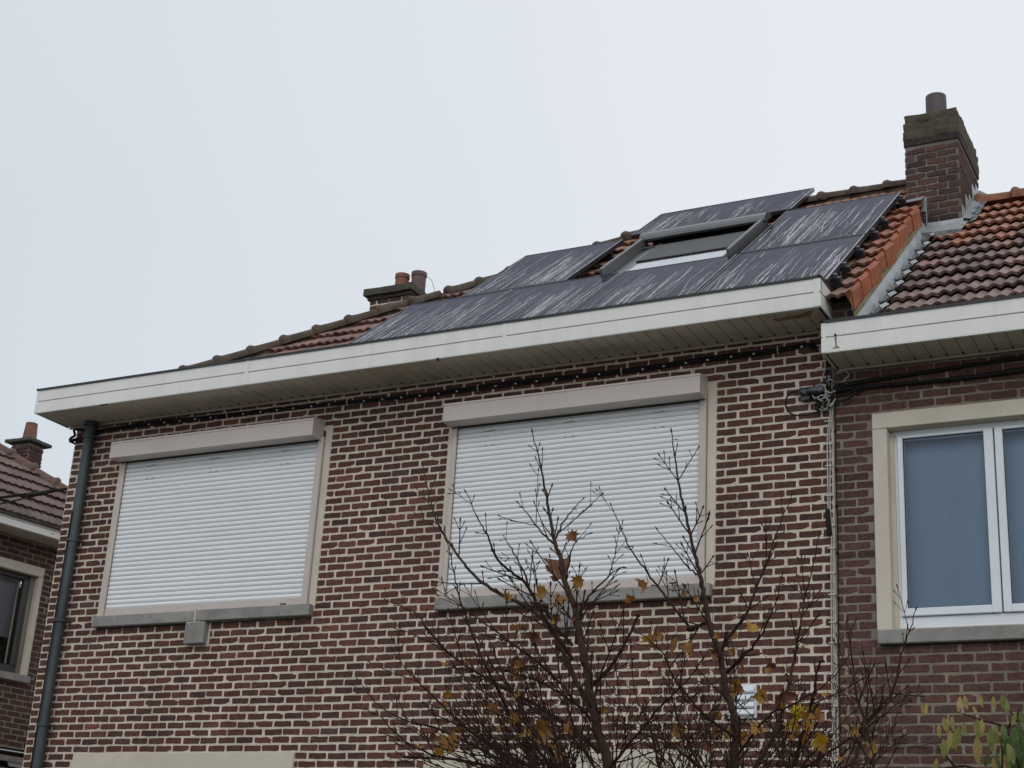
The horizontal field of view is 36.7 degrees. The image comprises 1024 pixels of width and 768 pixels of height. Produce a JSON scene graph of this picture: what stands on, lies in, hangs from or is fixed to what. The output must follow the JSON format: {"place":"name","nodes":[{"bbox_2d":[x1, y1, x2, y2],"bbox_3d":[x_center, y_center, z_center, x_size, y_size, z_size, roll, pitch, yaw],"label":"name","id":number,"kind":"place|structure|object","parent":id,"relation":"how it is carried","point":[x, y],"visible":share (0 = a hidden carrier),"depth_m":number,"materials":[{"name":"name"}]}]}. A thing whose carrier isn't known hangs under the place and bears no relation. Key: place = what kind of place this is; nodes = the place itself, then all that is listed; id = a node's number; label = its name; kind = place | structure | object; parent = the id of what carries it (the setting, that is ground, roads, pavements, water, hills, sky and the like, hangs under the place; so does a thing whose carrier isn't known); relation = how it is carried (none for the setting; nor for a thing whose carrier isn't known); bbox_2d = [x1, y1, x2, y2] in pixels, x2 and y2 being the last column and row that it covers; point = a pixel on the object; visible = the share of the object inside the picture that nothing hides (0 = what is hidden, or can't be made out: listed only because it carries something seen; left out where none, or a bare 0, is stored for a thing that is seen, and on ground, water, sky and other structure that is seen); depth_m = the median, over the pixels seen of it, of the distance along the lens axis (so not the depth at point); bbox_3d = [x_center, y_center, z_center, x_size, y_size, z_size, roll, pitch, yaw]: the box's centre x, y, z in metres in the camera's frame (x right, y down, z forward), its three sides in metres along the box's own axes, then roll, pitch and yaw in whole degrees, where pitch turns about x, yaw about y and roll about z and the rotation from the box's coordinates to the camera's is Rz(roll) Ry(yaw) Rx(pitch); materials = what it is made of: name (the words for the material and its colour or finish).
{"place":"outdoors","nodes":[
{"label":"outdoors","id":0,"kind":"place"},
{"bbox_2d":[0,443,67,767],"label":"brick house","id":1,"kind":"structure","parent":0,"point":[30,529],"depth_m":17.21,"materials":[{"name":"brown brick"}]},
{"bbox_2d":[0,747,24,767],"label":"window","id":2,"kind":"structure","parent":1,"relation":"in","point":[6,761],"depth_m":16.75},
{"bbox_2d":[0,557,44,683],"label":"window","id":3,"kind":"structure","parent":1,"relation":"in","point":[12,572],"depth_m":17.18,"materials":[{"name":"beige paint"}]},
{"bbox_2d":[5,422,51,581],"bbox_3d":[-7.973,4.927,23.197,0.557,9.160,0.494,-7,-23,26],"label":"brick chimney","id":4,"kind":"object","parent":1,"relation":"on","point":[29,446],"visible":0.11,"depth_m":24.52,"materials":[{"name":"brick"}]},
{"bbox_2d":[0,0,1023,583],"label":"sky","id":5,"kind":"structure","parent":0,"point":[183,182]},
{"bbox_2d":[348,428,725,767],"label":"maple tree","id":6,"kind":"object","parent":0,"point":[543,730],"visible":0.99,"depth_m":5.48,"materials":[{"name":"brown plant"}]},
{"bbox_2d":[592,428,941,767],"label":"maple tree","id":7,"kind":"object","parent":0,"point":[734,733],"visible":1,"depth_m":5.13,"materials":[{"name":"brown plant"}]},
{"bbox_2d":[921,693,1023,767],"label":"shrub","id":8,"kind":"object","parent":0,"point":[1012,747],"visible":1,"depth_m":3.77,"materials":[{"name":"green plant"}]},
{"label":"ground","id":9,"kind":"structure","parent":0,"visible":0},
{"bbox_2d":[22,179,922,767],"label":"brick house","id":10,"kind":"structure","parent":9,"relation":"on","point":[218,595],"depth_m":12.00,"materials":[{"name":"brick"}]},
{"bbox_2d":[71,752,294,767],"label":"window","id":11,"kind":"structure","parent":10,"relation":"in","point":[181,759],"depth_m":12.33,"materials":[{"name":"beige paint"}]},
{"bbox_2d":[91,418,332,629],"bbox_3d":[-2.543,1.189,13.000,2.253,1.678,0.267,-7,-23,26],"label":"window","id":12,"kind":"structure","parent":10,"relation":"in","point":[225,524],"depth_m":12.97,"materials":[{"name":"beige paint"}]},
{"bbox_2d":[347,289,512,343],"bbox_3d":[-0.714,-0.536,13.051,1.020,0.875,1.102,-7,-23,26],"label":"solar panel","id":13,"kind":"object","parent":10,"relation":"attached to","point":[434,315],"visible":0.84,"depth_m":13.10,"materials":[{"name":"black glass"}]},
{"bbox_2d":[69,342,817,444],"bbox_3d":[-0.868,0.136,12.686,7.008,0.137,0.362,-7,-23,26],"label":"facade cable","id":14,"kind":"object","parent":10,"relation":"attached to","point":[73,440],"visible":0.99,"depth_m":12.17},
{"bbox_2d":[456,272,621,327],"bbox_3d":[0.206,-0.650,12.590,1.014,0.875,1.102,-7,-23,26],"label":"solar panel","id":15,"kind":"object","parent":10,"relation":"attached to","point":[546,299],"visible":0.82,"depth_m":12.63,"materials":[{"name":"black glass"}]},
{"bbox_2d":[461,239,623,296],"bbox_3d":[0.299,-1.050,14.088,1.020,0.951,1.199,-7,-23,26],"label":"solar panel","id":16,"kind":"object","parent":10,"relation":"attached to","point":[551,267],"visible":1,"depth_m":14.03,"materials":[{"name":"black glass"}]},
{"bbox_2d":[423,750,708,767],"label":"window","id":17,"kind":"structure","parent":10,"relation":"in","point":[579,765],"depth_m":10.70,"materials":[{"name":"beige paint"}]},
{"bbox_2d":[434,373,716,612],"bbox_3d":[0.446,0.829,11.495,2.235,1.668,0.267,-7,-23,26],"label":"window","id":18,"kind":"structure","parent":10,"relation":"in","point":[609,437],"depth_m":11.49,"materials":[{"name":"beige paint"}]},
{"bbox_2d":[573,254,737,310],"bbox_3d":[1.116,-0.764,12.133,1.000,0.875,1.102,-7,-23,26],"label":"solar panel","id":19,"kind":"object","parent":10,"relation":"attached to","point":[683,278],"visible":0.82,"depth_m":12.17,"materials":[{"name":"black glass"}]},
{"bbox_2d":[631,188,814,238],"bbox_3d":[2.009,-1.624,14.671,1.565,0.596,0.746,-7,-23,26],"label":"solar panel","id":20,"kind":"object","parent":10,"relation":"attached to","point":[775,205],"visible":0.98,"depth_m":14.64,"materials":[{"name":"black glass"}]},
{"bbox_2d":[727,684,756,718],"bbox_3d":[1.544,2.133,10.367,0.200,0.225,0.060,-7,-23,26],"label":"wall vent","id":21,"kind":"object","parent":10,"relation":"attached to","point":[751,704],"depth_m":10.33,"materials":[{"name":"white plastic"}]},
{"bbox_2d":[697,234,865,292],"bbox_3d":[2.060,-0.882,11.659,1.085,0.875,1.102,-7,-23,26],"label":"solar panel","id":22,"kind":"object","parent":10,"relation":"attached to","point":[827,260],"visible":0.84,"depth_m":11.67,"materials":[{"name":"black glass"}]},
{"bbox_2d":[741,192,906,252],"bbox_3d":[2.648,-1.353,12.948,1.085,0.993,1.252,-7,-23,26],"label":"solar panel","id":23,"kind":"object","parent":10,"relation":"attached to","point":[861,216],"visible":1,"depth_m":12.88,"materials":[{"name":"black glass"}]},
{"bbox_2d":[785,349,863,415],"bbox_3d":[2.200,-0.041,10.867,0.575,0.534,0.077,-7,-23,26],"label":"junction box","id":24,"kind":"object","parent":10,"relation":"attached to","point":[805,393],"visible":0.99,"depth_m":10.82,"materials":[{"name":"black plastic"}]},
{"bbox_2d":[824,399,838,767],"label":"facade cable","id":25,"kind":"object","parent":10,"relation":"attached to","point":[829,526],"visible":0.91,"depth_m":10.44,"materials":[{"name":"black plastic"}]},
{"bbox_2d":[820,92,1023,767],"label":"brick house","id":26,"kind":"structure","parent":9,"relation":"on","point":[930,490],"depth_m":10.36,"materials":[{"name":"brown brick"}]},
{"bbox_2d":[834,403,841,767],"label":"facade cable","id":27,"kind":"object","parent":26,"relation":"attached to","point":[836,506],"visible":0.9,"depth_m":10.38,"materials":[{"name":"grey plastic"}]},
{"bbox_2d":[830,355,1023,393],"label":"facade cable","id":28,"kind":"object","parent":26,"relation":"attached to","point":[844,386],"visible":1,"depth_m":10.52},
{"bbox_2d":[872,398,1023,646],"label":"window","id":29,"kind":"structure","parent":26,"relation":"in","point":[948,481],"depth_m":10.28,"materials":[{"name":"beige paint"}]},
{"bbox_3d":[-12.525,4.320,18.039,0.240,6.200,0.234,-7,-23,26],"label":"utility pole","id":30,"kind":"object","parent":9,"relation":"on","visible":0},
{"bbox_2d":[0,487,66,504],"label":"overhead wire","id":31,"kind":"object","parent":30,"relation":"attached to","point":[36,494],"visible":1,"depth_m":14.15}
]}

